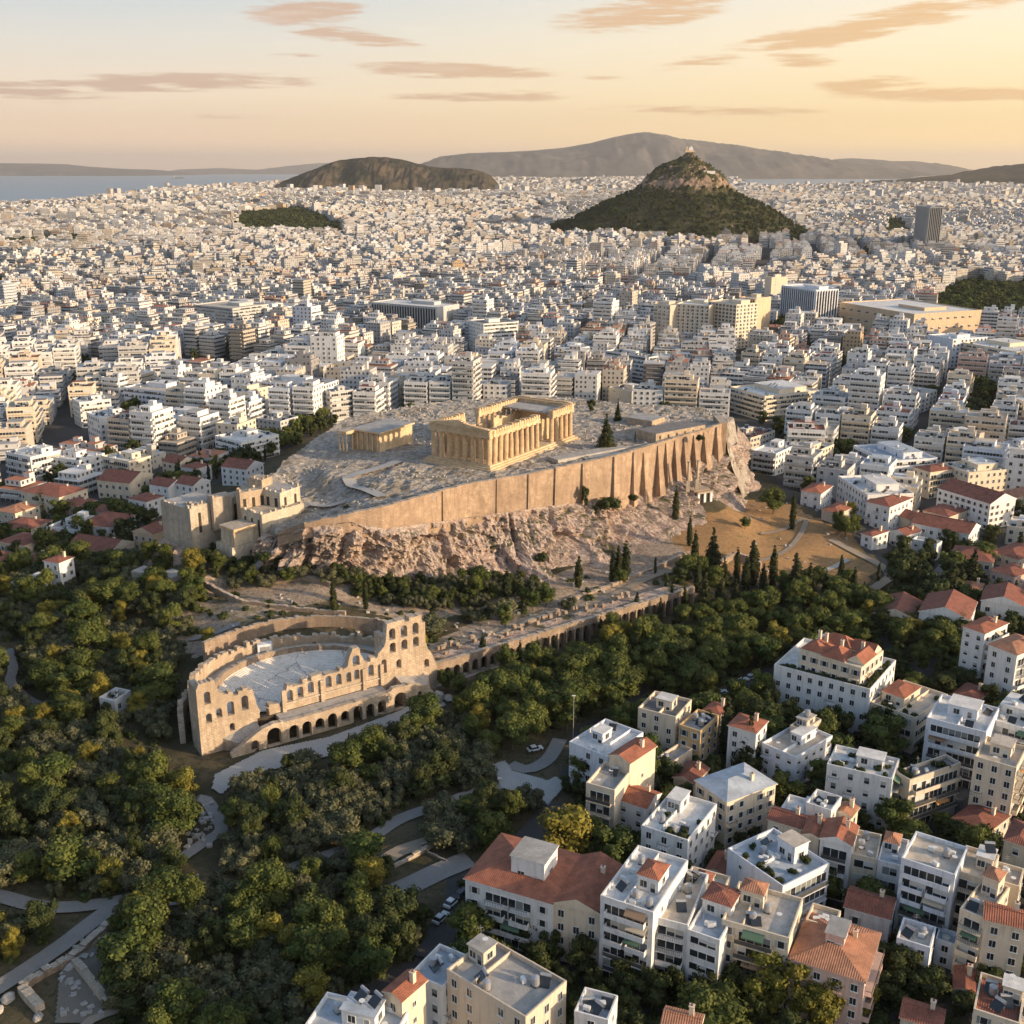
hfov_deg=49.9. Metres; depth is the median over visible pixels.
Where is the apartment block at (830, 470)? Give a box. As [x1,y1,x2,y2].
[816,454,855,499]
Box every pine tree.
[0,782,18,811]
[30,752,76,790]
[41,832,97,883]
[53,663,96,695]
[58,647,99,672]
[61,597,101,622]
[68,623,114,650]
[73,616,107,645]
[83,500,103,510]
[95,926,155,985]
[101,496,113,504]
[118,892,171,947]
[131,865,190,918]
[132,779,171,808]
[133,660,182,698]
[140,484,149,493]
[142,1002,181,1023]
[146,975,208,1023]
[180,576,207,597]
[188,1002,219,1023]
[213,1002,246,1023]
[222,904,268,950]
[233,854,297,916]
[283,921,340,975]
[290,892,330,926]
[316,900,347,927]
[320,919,355,972]
[327,739,363,768]
[341,828,385,870]
[348,933,395,980]
[354,723,386,760]
[405,692,443,718]
[405,703,437,734]
[438,669,454,691]
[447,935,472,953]
[450,672,467,694]
[465,565,491,590]
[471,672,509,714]
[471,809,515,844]
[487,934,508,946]
[488,666,519,692]
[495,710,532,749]
[496,603,511,626]
[500,663,533,687]
[516,587,529,604]
[525,591,540,610]
[535,582,555,606]
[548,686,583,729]
[551,679,591,713]
[555,654,589,674]
[568,755,588,780]
[575,644,608,667]
[588,814,606,841]
[605,665,643,698]
[612,568,627,583]
[642,631,680,670]
[643,732,663,756]
[659,783,689,802]
[676,661,711,691]
[687,858,693,868]
[688,690,725,711]
[728,688,757,715]
[739,516,751,526]
[742,633,782,667]
[758,486,785,513]
[759,713,789,739]
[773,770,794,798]
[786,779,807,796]
[827,868,843,898]
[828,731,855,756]
[835,514,856,536]
[841,874,889,900]
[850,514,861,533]
[859,711,911,755]
[873,795,915,831]
[895,829,913,842]
[931,811,951,833]
[955,822,1003,856]
[971,540,998,562]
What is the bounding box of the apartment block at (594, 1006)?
[574,987,617,1023]
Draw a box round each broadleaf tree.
[1,522,12,529]
[5,539,20,551]
[18,786,55,821]
[23,898,59,940]
[28,784,76,826]
[33,489,43,508]
[59,535,71,541]
[93,856,123,892]
[107,784,151,822]
[107,948,164,1017]
[117,508,132,513]
[122,885,163,929]
[136,750,167,776]
[139,507,158,524]
[144,786,202,837]
[164,765,200,794]
[170,792,203,832]
[199,626,214,641]
[216,990,258,1023]
[234,799,269,832]
[249,451,260,460]
[253,911,285,940]
[271,792,311,834]
[276,922,299,964]
[291,964,330,1008]
[292,881,334,914]
[335,918,366,964]
[351,912,391,951]
[376,884,420,923]
[426,742,461,789]
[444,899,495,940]
[471,777,500,817]
[484,922,501,940]
[512,921,537,957]
[524,940,559,972]
[536,803,594,853]
[536,929,565,960]
[565,932,597,978]
[581,485,589,508]
[587,399,596,411]
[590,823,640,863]
[604,967,640,996]
[610,955,632,981]
[617,1006,647,1023]
[625,956,658,980]
[631,966,674,1009]
[655,755,682,782]
[666,962,691,994]
[677,977,749,1023]
[690,965,723,987]
[697,670,721,693]
[698,709,714,717]
[723,960,752,999]
[737,694,784,721]
[739,945,790,1012]
[757,411,768,424]
[770,416,784,436]
[770,1007,809,1023]
[782,959,818,1012]
[796,980,841,1023]
[803,779,824,797]
[823,978,849,1009]
[831,509,844,531]
[832,704,855,733]
[847,501,856,513]
[860,704,895,730]
[862,984,880,1017]
[877,970,910,1008]
[878,940,896,970]
[882,547,900,567]
[886,942,923,996]
[888,927,899,945]
[896,534,916,553]
[908,549,928,568]
[908,964,952,1003]
[923,537,938,559]
[925,671,956,693]
[936,817,965,842]
[937,528,960,551]
[951,822,970,843]
[955,539,973,545]
[955,667,980,689]
[975,963,1004,983]
[980,683,1000,705]
[981,523,1002,542]
[993,577,1011,583]
[993,690,1019,702]
[1014,499,1023,515]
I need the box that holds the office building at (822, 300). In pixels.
[780,284,838,317]
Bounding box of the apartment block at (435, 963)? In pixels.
[414,943,464,1023]
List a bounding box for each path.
[0,781,502,912]
[0,907,113,993]
[4,648,42,704]
[81,1007,118,1023]
[180,794,227,858]
[189,622,240,640]
[299,500,344,512]
[342,459,402,496]
[381,837,424,860]
[391,852,474,892]
[428,606,562,650]
[508,738,566,772]
[560,569,672,610]
[760,518,808,561]
[825,558,849,570]
[828,538,892,589]
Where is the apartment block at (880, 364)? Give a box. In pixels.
[865,357,889,387]
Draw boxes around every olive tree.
[0,844,40,888]
[139,947,197,1005]
[176,901,224,945]
[191,987,246,1015]
[194,880,238,918]
[216,965,274,1004]
[251,932,288,969]
[253,965,306,1021]
[298,795,341,822]
[423,813,469,848]
[459,606,481,622]
[560,596,577,609]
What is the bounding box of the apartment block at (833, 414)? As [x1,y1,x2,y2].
[814,405,844,438]
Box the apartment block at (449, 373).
[441,371,451,376]
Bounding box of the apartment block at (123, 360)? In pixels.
[114,356,145,369]
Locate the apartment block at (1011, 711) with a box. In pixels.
[993,692,1023,744]
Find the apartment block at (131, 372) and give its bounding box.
[106,361,141,384]
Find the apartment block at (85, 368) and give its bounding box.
[76,357,110,377]
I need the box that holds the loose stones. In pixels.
[58,500,847,1017]
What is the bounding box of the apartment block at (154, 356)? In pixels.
[145,350,175,368]
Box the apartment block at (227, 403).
[208,388,245,420]
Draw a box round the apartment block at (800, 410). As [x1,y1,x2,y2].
[784,401,817,434]
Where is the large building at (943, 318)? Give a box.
[839,298,981,333]
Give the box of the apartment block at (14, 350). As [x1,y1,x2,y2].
[7,345,32,361]
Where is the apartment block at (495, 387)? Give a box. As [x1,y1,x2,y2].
[483,378,510,397]
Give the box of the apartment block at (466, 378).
[451,351,481,401]
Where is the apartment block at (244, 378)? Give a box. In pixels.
[230,371,264,387]
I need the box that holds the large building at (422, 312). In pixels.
[371,298,458,328]
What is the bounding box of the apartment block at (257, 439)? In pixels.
[215,425,279,458]
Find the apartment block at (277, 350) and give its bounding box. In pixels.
[261,346,284,354]
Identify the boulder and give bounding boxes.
[0,991,14,1004]
[32,1012,43,1021]
[64,962,73,970]
[73,979,81,984]
[435,691,441,703]
[443,694,454,701]
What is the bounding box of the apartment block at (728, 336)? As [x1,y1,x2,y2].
[708,330,736,363]
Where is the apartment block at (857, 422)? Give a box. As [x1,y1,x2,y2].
[840,403,877,444]
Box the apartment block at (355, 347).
[344,338,364,358]
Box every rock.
[143,538,209,569]
[252,424,760,584]
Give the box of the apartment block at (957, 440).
[944,426,980,461]
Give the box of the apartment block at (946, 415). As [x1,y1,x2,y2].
[928,400,968,430]
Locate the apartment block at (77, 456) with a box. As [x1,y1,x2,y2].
[50,446,104,472]
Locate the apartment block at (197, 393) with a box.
[183,377,221,407]
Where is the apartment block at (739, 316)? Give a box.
[708,299,757,348]
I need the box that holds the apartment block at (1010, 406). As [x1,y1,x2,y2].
[992,395,1019,439]
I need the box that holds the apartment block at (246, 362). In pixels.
[229,356,261,366]
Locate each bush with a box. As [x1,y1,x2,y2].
[254,551,271,565]
[534,551,547,561]
[591,505,598,514]
[596,497,621,510]
[608,497,621,506]
[628,493,638,503]
[695,434,704,440]
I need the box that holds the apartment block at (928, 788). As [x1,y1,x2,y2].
[893,753,960,822]
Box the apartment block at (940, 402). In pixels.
[935,397,962,406]
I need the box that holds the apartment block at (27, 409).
[6,398,43,442]
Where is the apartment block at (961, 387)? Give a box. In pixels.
[943,379,968,400]
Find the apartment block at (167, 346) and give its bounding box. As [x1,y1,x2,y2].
[149,340,175,352]
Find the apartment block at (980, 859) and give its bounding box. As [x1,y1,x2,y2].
[951,841,998,931]
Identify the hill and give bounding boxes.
[272,157,502,190]
[558,152,806,242]
[857,164,1023,183]
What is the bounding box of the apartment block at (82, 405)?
[72,393,111,427]
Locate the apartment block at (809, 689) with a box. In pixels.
[773,638,895,736]
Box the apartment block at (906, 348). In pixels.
[887,341,917,360]
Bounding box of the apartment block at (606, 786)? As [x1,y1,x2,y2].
[586,761,628,829]
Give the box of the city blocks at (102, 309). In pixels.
[0,251,1023,501]
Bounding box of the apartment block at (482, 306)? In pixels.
[472,294,493,318]
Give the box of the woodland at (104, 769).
[0,407,1023,1023]
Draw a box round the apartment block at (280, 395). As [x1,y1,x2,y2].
[268,381,297,414]
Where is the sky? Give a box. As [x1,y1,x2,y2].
[0,0,1023,170]
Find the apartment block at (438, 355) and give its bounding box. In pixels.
[414,350,445,364]
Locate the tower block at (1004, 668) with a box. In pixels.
[983,633,1023,696]
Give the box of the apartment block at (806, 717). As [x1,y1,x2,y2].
[789,709,820,735]
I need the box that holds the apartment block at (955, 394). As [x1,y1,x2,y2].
[938,389,966,406]
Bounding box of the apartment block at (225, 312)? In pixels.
[193,300,268,324]
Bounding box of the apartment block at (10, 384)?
[0,378,21,398]
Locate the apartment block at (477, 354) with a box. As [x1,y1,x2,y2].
[456,352,481,356]
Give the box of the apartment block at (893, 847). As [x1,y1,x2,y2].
[876,830,908,906]
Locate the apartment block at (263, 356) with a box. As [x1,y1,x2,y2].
[243,353,273,360]
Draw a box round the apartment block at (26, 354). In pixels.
[9,349,42,367]
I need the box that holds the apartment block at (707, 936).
[685,881,740,988]
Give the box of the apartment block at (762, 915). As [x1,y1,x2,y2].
[722,877,802,1008]
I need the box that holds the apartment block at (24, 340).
[11,335,35,348]
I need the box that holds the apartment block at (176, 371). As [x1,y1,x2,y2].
[159,360,191,383]
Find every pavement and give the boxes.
[54,930,108,1022]
[211,701,445,792]
[493,760,561,804]
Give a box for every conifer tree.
[595,413,617,447]
[613,398,621,421]
[690,572,713,619]
[704,527,722,572]
[714,574,727,601]
[729,579,739,599]
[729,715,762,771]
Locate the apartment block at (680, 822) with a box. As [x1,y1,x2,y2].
[641,786,718,868]
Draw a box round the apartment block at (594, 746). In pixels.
[569,718,642,790]
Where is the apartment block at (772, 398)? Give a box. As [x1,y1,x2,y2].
[729,377,817,420]
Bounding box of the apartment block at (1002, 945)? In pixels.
[976,900,1023,985]
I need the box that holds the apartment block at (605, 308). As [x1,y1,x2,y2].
[592,297,618,321]
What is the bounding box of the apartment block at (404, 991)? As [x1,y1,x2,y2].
[381,969,427,1023]
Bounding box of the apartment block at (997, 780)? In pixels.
[968,722,1023,831]
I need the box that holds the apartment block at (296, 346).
[284,338,310,353]
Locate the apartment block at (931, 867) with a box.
[892,831,967,934]
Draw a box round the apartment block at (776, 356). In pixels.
[762,349,786,366]
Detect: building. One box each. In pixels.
[10,572,51,602]
[99,687,130,712]
[626,413,704,442]
[654,743,692,787]
[678,709,718,760]
[760,724,832,782]
[870,679,947,753]
[896,915,935,986]
[911,532,941,560]
[932,920,956,969]
[999,437,1023,450]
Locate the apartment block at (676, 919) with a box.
[655,869,707,988]
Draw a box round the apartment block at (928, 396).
[883,383,936,413]
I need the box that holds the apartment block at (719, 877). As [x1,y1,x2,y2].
[690,866,730,887]
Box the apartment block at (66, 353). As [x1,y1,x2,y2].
[52,339,80,378]
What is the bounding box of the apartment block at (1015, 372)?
[1001,368,1023,378]
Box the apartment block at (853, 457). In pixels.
[833,452,862,474]
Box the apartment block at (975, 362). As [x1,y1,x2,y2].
[957,348,988,376]
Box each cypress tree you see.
[329,576,337,614]
[362,574,368,608]
[478,632,485,666]
[502,569,512,599]
[516,640,522,664]
[551,635,556,654]
[573,556,583,587]
[597,617,602,637]
[609,548,615,581]
[614,545,622,580]
[621,540,630,581]
[633,592,639,617]
[654,558,656,572]
[657,597,662,622]
[672,486,679,519]
[680,585,688,604]
[687,515,692,545]
[690,530,698,570]
[692,558,701,592]
[717,697,733,754]
[733,547,740,582]
[740,556,750,592]
[748,540,760,586]
[758,563,766,589]
[768,545,778,586]
[778,580,783,604]
[788,553,802,582]
[789,491,796,529]
[806,563,814,586]
[811,576,816,601]
[821,571,828,592]
[837,554,844,571]
[850,567,858,584]
[876,562,880,580]
[911,565,922,586]
[942,564,957,589]
[958,566,966,585]
[966,549,978,581]
[983,575,990,588]
[1017,531,1023,542]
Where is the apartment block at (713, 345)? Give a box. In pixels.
[709,339,734,365]
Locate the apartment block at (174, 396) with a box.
[164,382,188,406]
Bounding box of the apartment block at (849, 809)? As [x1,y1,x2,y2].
[837,797,859,823]
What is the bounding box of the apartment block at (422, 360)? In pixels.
[404,353,436,368]
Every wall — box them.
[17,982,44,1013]
[18,920,111,986]
[71,956,109,1000]
[203,580,345,614]
[275,574,331,587]
[277,415,726,545]
[393,843,434,867]
[419,809,519,861]
[431,584,694,690]
[475,608,559,643]
[558,551,689,605]
[719,551,761,584]
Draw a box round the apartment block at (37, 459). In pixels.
[5,443,61,480]
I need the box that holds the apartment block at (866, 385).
[847,365,885,410]
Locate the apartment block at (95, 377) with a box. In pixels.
[76,372,101,393]
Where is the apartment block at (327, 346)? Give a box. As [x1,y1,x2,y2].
[310,331,344,363]
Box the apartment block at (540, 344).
[520,337,547,359]
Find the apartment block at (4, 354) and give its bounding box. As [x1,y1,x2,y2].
[0,341,9,361]
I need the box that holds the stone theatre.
[177,612,436,757]
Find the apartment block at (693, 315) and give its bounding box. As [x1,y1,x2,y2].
[676,298,713,335]
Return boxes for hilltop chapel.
[684,146,694,151]
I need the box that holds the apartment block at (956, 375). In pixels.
[946,369,974,397]
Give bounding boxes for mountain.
[0,163,206,175]
[172,163,327,173]
[422,132,940,178]
[833,158,971,174]
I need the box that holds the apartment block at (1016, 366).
[1002,364,1023,372]
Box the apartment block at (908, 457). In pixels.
[851,441,937,473]
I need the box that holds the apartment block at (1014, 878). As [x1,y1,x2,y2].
[997,856,1023,906]
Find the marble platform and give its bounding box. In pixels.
[549,445,624,462]
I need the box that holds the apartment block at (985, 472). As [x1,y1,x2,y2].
[942,456,1008,490]
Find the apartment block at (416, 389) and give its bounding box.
[403,372,431,405]
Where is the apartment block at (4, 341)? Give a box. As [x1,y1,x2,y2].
[0,337,11,348]
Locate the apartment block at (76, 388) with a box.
[67,380,96,416]
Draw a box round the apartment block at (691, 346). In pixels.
[681,337,708,355]
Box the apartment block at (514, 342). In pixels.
[494,338,520,348]
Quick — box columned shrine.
[337,418,414,451]
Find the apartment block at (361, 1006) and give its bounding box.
[306,985,408,1023]
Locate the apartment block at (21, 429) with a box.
[0,418,34,446]
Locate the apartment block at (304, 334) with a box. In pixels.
[295,331,317,337]
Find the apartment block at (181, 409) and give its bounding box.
[172,405,202,426]
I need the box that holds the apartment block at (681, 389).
[664,370,699,406]
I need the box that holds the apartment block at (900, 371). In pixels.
[886,360,914,387]
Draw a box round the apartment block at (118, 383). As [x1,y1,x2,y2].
[101,371,128,401]
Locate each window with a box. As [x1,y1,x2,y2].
[0,432,24,434]
[0,438,25,440]
[5,369,31,371]
[6,374,29,376]
[7,410,31,413]
[7,455,29,462]
[7,461,30,468]
[8,416,32,418]
[8,467,25,473]
[13,343,31,345]
[32,453,60,463]
[33,462,51,468]
[34,469,51,474]
[52,460,77,465]
[53,350,73,351]
[54,354,73,356]
[54,358,74,360]
[69,390,90,392]
[77,369,106,371]
[81,401,109,406]
[82,406,109,411]
[102,380,116,382]
[103,385,117,387]
[103,459,127,466]
[104,465,127,469]
[108,374,136,376]
[108,421,127,424]
[109,427,128,430]
[109,432,128,435]
[110,438,128,441]
[119,348,145,350]
[119,353,145,355]
[124,389,164,395]
[125,394,164,400]
[125,399,165,405]
[131,415,150,418]
[131,421,151,424]
[132,427,151,430]
[132,433,152,437]
[133,439,152,443]
[146,359,173,361]
[153,411,172,418]
[153,416,172,424]
[154,423,173,430]
[155,429,171,436]
[161,372,177,374]
[161,377,177,379]
[165,394,183,397]
[166,400,183,402]
[178,420,199,423]
[179,426,199,430]
[185,390,204,393]
[185,396,204,399]
[186,401,205,404]
[187,433,200,436]
[193,305,231,310]
[194,309,231,313]
[196,312,232,317]
[201,416,218,423]
[202,423,215,429]
[202,430,215,436]
[203,436,214,442]
[203,443,214,448]
[204,316,232,320]
[209,320,232,323]
[209,402,228,405]
[210,407,228,410]
[215,437,239,445]
[216,443,237,450]
[230,398,243,404]
[231,403,244,410]
[233,305,267,310]
[233,309,262,313]
[233,312,263,316]
[234,315,263,320]
[242,437,277,446]
[250,400,264,407]
[250,406,265,412]
[250,411,265,417]
[251,442,277,449]
[262,452,278,457]
[269,391,287,393]
[269,396,287,398]
[270,402,287,404]
[270,407,288,409]
[286,348,308,349]
[293,390,311,392]
[294,396,312,398]
[294,401,312,403]
[294,407,312,409]
[331,392,351,396]
[332,397,351,401]
[332,402,352,406]
[332,407,352,411]
[332,412,352,416]
[354,395,373,397]
[354,401,374,403]
[354,407,374,409]
[389,1001,396,1013]
[405,384,425,386]
[405,390,425,392]
[405,395,425,397]
[405,400,425,402]
[412,1000,416,1007]
[430,384,448,386]
[430,389,448,391]
[430,395,448,397]
[431,987,437,999]
[431,1003,438,1014]
[451,978,457,989]
[451,993,457,1004]
[451,1009,457,1020]
[453,364,471,366]
[453,369,471,371]
[453,375,471,377]
[453,380,471,382]
[453,385,471,387]
[453,391,471,393]
[453,396,471,398]
[466,987,472,998]
[466,1003,472,1014]
[469,885,479,894]
[469,898,479,906]
[484,323,517,326]
[484,326,517,330]
[484,330,517,333]
[484,931,521,948]
[485,891,530,912]
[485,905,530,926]
[492,334,517,336]
[496,925,530,933]
[497,1006,503,1018]
[514,1016,519,1023]
[516,353,537,355]
[522,358,537,359]
[523,376,548,378]
[523,381,548,384]
[523,387,548,389]
[523,392,548,395]
[530,1015,535,1023]
[537,905,547,914]
[537,919,547,928]
[544,1002,549,1015]
[557,909,563,918]
[557,922,563,931]
[557,990,562,1002]
[557,1006,562,1018]
[558,936,563,944]
[572,926,578,935]
[588,916,594,925]
[588,930,594,939]
[589,802,609,815]
[589,815,609,826]
[590,789,609,802]
[594,338,615,339]
[602,956,623,970]
[602,970,640,989]
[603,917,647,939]
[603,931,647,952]
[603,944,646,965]
[604,903,648,926]
[606,352,644,359]
[620,815,625,822]
[621,805,625,812]
[635,821,640,828]
[636,810,640,817]
[641,722,645,728]
[646,831,651,839]
[654,715,658,721]
[656,952,682,964]
[656,965,681,973]
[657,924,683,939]
[657,939,683,952]
[661,836,666,844]
[665,388,695,390]
[665,393,695,396]
[665,399,695,401]
[665,738,670,744]
[666,383,696,385]
[666,728,670,734]
[670,404,695,406]
[676,841,682,849]
[680,729,687,736]
[680,740,687,745]
[682,347,698,348]
[687,973,710,984]
[688,961,714,973]
[689,948,715,963]
[690,743,697,750]
[690,935,715,950]
[691,732,698,739]
[697,786,703,795]
[700,395,728,398]
[700,401,727,403]
[700,406,727,408]
[701,731,705,739]
[707,794,713,802]
[716,822,722,832]
[717,801,724,810]
[717,812,723,821]
[723,925,734,935]
[725,836,732,844]
[725,954,732,962]
[726,827,733,833]
[726,940,733,948]
[727,814,734,822]
[728,804,735,811]
[729,408,758,417]
[730,394,762,404]
[730,398,762,409]
[730,403,758,413]
[731,389,763,399]
[731,741,736,747]
[732,731,736,737]
[736,821,743,829]
[737,811,744,818]
[737,946,754,956]
[738,800,744,807]
[738,931,770,948]
[742,355,758,357]
[746,818,753,825]
[747,807,753,815]
[752,469,772,474]
[753,453,773,458]
[753,458,773,463]
[753,464,772,469]
[756,803,763,811]
[756,814,762,821]
[757,792,764,800]
[762,767,767,774]
[763,359,780,361]
[765,405,788,409]
[766,393,813,399]
[766,398,811,404]
[766,800,773,807]
[767,410,785,414]
[767,789,774,796]
[774,940,787,950]
[785,360,803,362]
[785,472,810,477]
[785,479,803,483]
[785,871,826,894]
[786,417,804,419]
[786,459,811,464]
[786,466,810,471]
[786,758,791,764]
[787,412,810,415]
[788,439,823,441]
[789,432,823,435]
[796,685,800,691]
[797,674,801,681]
[799,664,806,670]
[800,654,807,660]
[801,901,823,918]
[803,887,824,903]
[810,657,817,663]
[812,971,820,981]
[813,398,842,401]
[813,454,822,464]
[814,403,841,406]
[816,416,838,420]
[816,691,821,697]
[817,680,822,686]
[820,660,827,666]
[822,846,846,860]
[825,860,845,874]
[826,893,842,900]
[830,663,838,670]
[830,782,835,789]
[831,769,836,777]
[831,977,838,987]
[839,686,844,692]
[841,434,867,438]
[841,666,848,673]
[842,423,868,427]
[842,429,867,433]
[843,417,869,421]
[846,786,851,793]
[847,773,853,781]
[847,1009,854,1019]
[848,996,856,1006]
[849,394,877,398]
[849,400,877,404]
[849,700,853,706]
[849,915,860,924]
[849,983,857,993]
[850,383,878,387]
[850,389,878,393]
[850,689,854,695]
[851,378,879,381]
[851,669,859,676]
[852,873,870,881]
[853,449,867,456]
[853,858,873,869]
[860,802,866,809]
[861,468,886,473]
[861,691,866,698]
[862,790,867,797]
[863,777,869,784]
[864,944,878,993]
[872,430,897,434]
[872,436,896,440]
[873,707,911,725]
[875,818,881,826]
[877,413,907,417]
[878,793,884,801]
[879,781,885,788]
[880,880,895,890]
[881,865,897,876]
[885,397,914,401]
[885,403,914,406]
[887,382,908,384]
[888,369,909,371]
[888,373,909,375]
[888,378,908,380]
[896,460,935,465]
[896,468,912,472]
[897,915,937,934]
[898,728,910,736]
[898,902,945,925]
[900,890,947,912]
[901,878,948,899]
[903,864,950,886]
[908,795,954,817]
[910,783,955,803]
[911,769,957,792]
[913,734,924,748]
[914,360,939,363]
[915,440,941,445]
[915,447,941,452]
[915,724,925,736]
[916,709,931,725]
[917,949,924,959]
[918,807,953,822]
[926,758,972,776]
[927,747,973,765]
[929,424,959,427]
[929,487,937,491]
[929,493,936,497]
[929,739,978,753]
[930,418,963,423]
[930,479,948,485]
[930,724,980,742]
[931,413,964,417]
[931,472,952,478]
[939,956,946,965]
[940,945,948,953]
[945,459,960,461]
[946,453,961,456]
[947,440,972,444]
[947,446,962,450]
[948,377,969,380]
[953,917,958,926]
[955,904,960,912]
[956,891,969,901]
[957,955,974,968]
[958,364,985,366]
[958,779,970,788]
[958,878,978,890]
[959,359,986,361]
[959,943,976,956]
[961,936,977,943]
[963,916,979,930]
[964,344,1003,352]
[964,450,1002,456]
[965,426,1002,431]
[966,420,1003,425]
[967,369,984,371]
[972,796,978,803]
[973,785,980,792]
[975,773,981,780]
[976,1015,990,1023]
[977,761,983,769]
[984,434,1002,438]
[985,628,1005,643]
[985,800,991,807]
[985,952,993,961]
[987,788,993,796]
[987,939,995,948]
[989,777,995,784]
[989,926,997,935]
[990,765,997,773]
[994,725,1023,739]
[996,330,1014,332]
[996,334,1014,335]
[997,326,1015,328]
[997,408,1015,411]
[998,318,1016,320]
[999,385,1022,388]
[999,804,1005,812]
[1001,792,1007,800]
[1002,781,1009,788]
[1002,821,1007,829]
[1004,769,1011,777]
[1006,957,1015,966]
[1008,435,1023,437]
[1009,428,1023,431]
[1009,944,1017,953]
[1011,847,1018,856]
[1011,932,1019,941]
[1014,678,1023,685]
[1015,758,1023,778]
[1016,668,1023,676]
[1017,658,1023,666]
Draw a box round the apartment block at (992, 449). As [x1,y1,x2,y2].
[961,437,1008,466]
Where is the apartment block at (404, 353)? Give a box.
[385,347,416,359]
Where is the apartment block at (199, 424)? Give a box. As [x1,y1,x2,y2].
[177,407,220,450]
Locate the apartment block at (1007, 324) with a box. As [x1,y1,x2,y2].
[995,310,1019,338]
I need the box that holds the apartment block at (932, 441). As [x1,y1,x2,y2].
[913,424,948,463]
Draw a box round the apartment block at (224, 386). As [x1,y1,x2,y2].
[214,381,226,389]
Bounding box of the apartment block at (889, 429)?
[870,415,903,443]
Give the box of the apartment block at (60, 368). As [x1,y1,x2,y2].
[36,362,73,394]
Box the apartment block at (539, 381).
[521,363,556,397]
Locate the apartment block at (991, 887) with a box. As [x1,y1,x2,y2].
[951,865,1009,973]
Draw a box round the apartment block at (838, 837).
[818,816,859,902]
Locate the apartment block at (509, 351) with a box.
[488,346,516,357]
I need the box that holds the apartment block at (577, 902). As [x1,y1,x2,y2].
[553,851,622,967]
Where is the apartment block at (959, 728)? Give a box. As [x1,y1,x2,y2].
[921,693,998,788]
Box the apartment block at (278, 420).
[255,411,297,429]
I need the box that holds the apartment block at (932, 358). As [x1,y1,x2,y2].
[913,350,942,386]
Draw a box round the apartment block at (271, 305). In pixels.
[263,302,292,315]
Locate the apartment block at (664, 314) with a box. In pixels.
[653,300,678,343]
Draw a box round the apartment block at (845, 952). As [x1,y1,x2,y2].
[786,911,884,1023]
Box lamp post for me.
[572,695,575,738]
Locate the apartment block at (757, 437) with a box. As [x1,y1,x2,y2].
[736,424,774,457]
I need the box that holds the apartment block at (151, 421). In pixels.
[129,400,175,450]
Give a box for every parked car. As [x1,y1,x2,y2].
[432,910,449,924]
[443,897,459,908]
[452,886,464,900]
[527,744,543,752]
[719,689,727,695]
[745,673,754,680]
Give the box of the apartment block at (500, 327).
[469,317,517,350]
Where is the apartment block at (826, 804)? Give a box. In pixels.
[805,789,841,818]
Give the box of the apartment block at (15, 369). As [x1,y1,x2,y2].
[4,360,39,379]
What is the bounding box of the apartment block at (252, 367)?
[241,363,263,370]
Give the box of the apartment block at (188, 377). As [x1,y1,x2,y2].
[178,371,203,384]
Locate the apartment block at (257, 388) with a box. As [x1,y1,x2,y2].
[222,381,269,413]
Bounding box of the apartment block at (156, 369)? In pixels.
[145,366,167,379]
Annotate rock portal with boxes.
[691,486,712,502]
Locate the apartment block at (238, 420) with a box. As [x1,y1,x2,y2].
[216,412,255,434]
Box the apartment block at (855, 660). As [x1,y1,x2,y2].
[798,629,883,684]
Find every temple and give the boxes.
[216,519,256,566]
[418,395,580,472]
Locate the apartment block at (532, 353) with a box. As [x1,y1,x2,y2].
[515,343,543,365]
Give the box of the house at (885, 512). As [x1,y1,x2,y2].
[864,492,913,532]
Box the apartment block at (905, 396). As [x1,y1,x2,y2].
[883,385,920,429]
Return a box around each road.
[415,802,563,956]
[722,667,773,702]
[924,786,969,824]
[933,564,943,574]
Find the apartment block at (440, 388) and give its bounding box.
[429,375,451,402]
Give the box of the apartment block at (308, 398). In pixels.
[292,379,324,419]
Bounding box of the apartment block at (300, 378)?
[256,374,338,388]
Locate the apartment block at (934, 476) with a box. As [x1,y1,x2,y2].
[913,463,953,498]
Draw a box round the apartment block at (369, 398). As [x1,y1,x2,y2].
[353,381,385,416]
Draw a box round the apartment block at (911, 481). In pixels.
[889,470,922,511]
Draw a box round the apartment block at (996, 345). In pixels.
[962,338,1023,354]
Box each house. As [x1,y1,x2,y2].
[0,500,40,522]
[0,531,47,554]
[0,551,10,561]
[1,515,52,537]
[19,482,87,514]
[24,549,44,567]
[42,550,75,585]
[46,510,94,535]
[65,495,97,515]
[70,533,135,558]
[76,511,135,538]
[94,504,117,514]
[96,468,153,498]
[127,491,164,520]
[131,519,163,549]
[148,476,176,499]
[161,453,192,471]
[175,474,210,496]
[179,459,211,479]
[220,457,263,485]
[608,736,657,789]
[620,784,662,841]
[672,760,709,796]
[702,697,731,744]
[705,849,727,874]
[800,481,833,509]
[821,500,856,523]
[843,885,896,942]
[860,525,889,549]
[864,492,913,532]
[872,591,922,633]
[889,524,921,545]
[898,509,918,527]
[899,996,946,1023]
[911,512,981,550]
[918,589,977,635]
[922,503,968,520]
[951,682,988,699]
[951,804,1010,840]
[952,963,975,1004]
[953,545,996,580]
[965,577,984,596]
[980,582,1023,624]
[989,562,1023,588]
[994,542,1023,567]
[1000,486,1023,513]
[1001,818,1023,877]
[1005,514,1023,543]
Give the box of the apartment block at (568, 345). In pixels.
[555,340,588,351]
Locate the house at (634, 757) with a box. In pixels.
[608,736,657,789]
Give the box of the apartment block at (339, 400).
[324,385,353,423]
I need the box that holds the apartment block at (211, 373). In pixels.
[198,367,223,381]
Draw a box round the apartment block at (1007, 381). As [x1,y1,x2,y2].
[997,375,1023,394]
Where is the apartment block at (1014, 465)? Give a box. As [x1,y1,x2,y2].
[1005,448,1023,489]
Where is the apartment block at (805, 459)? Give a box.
[783,441,824,489]
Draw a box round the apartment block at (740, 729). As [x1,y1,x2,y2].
[726,712,768,769]
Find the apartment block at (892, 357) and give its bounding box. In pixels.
[883,353,913,363]
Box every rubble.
[276,396,727,534]
[437,591,629,654]

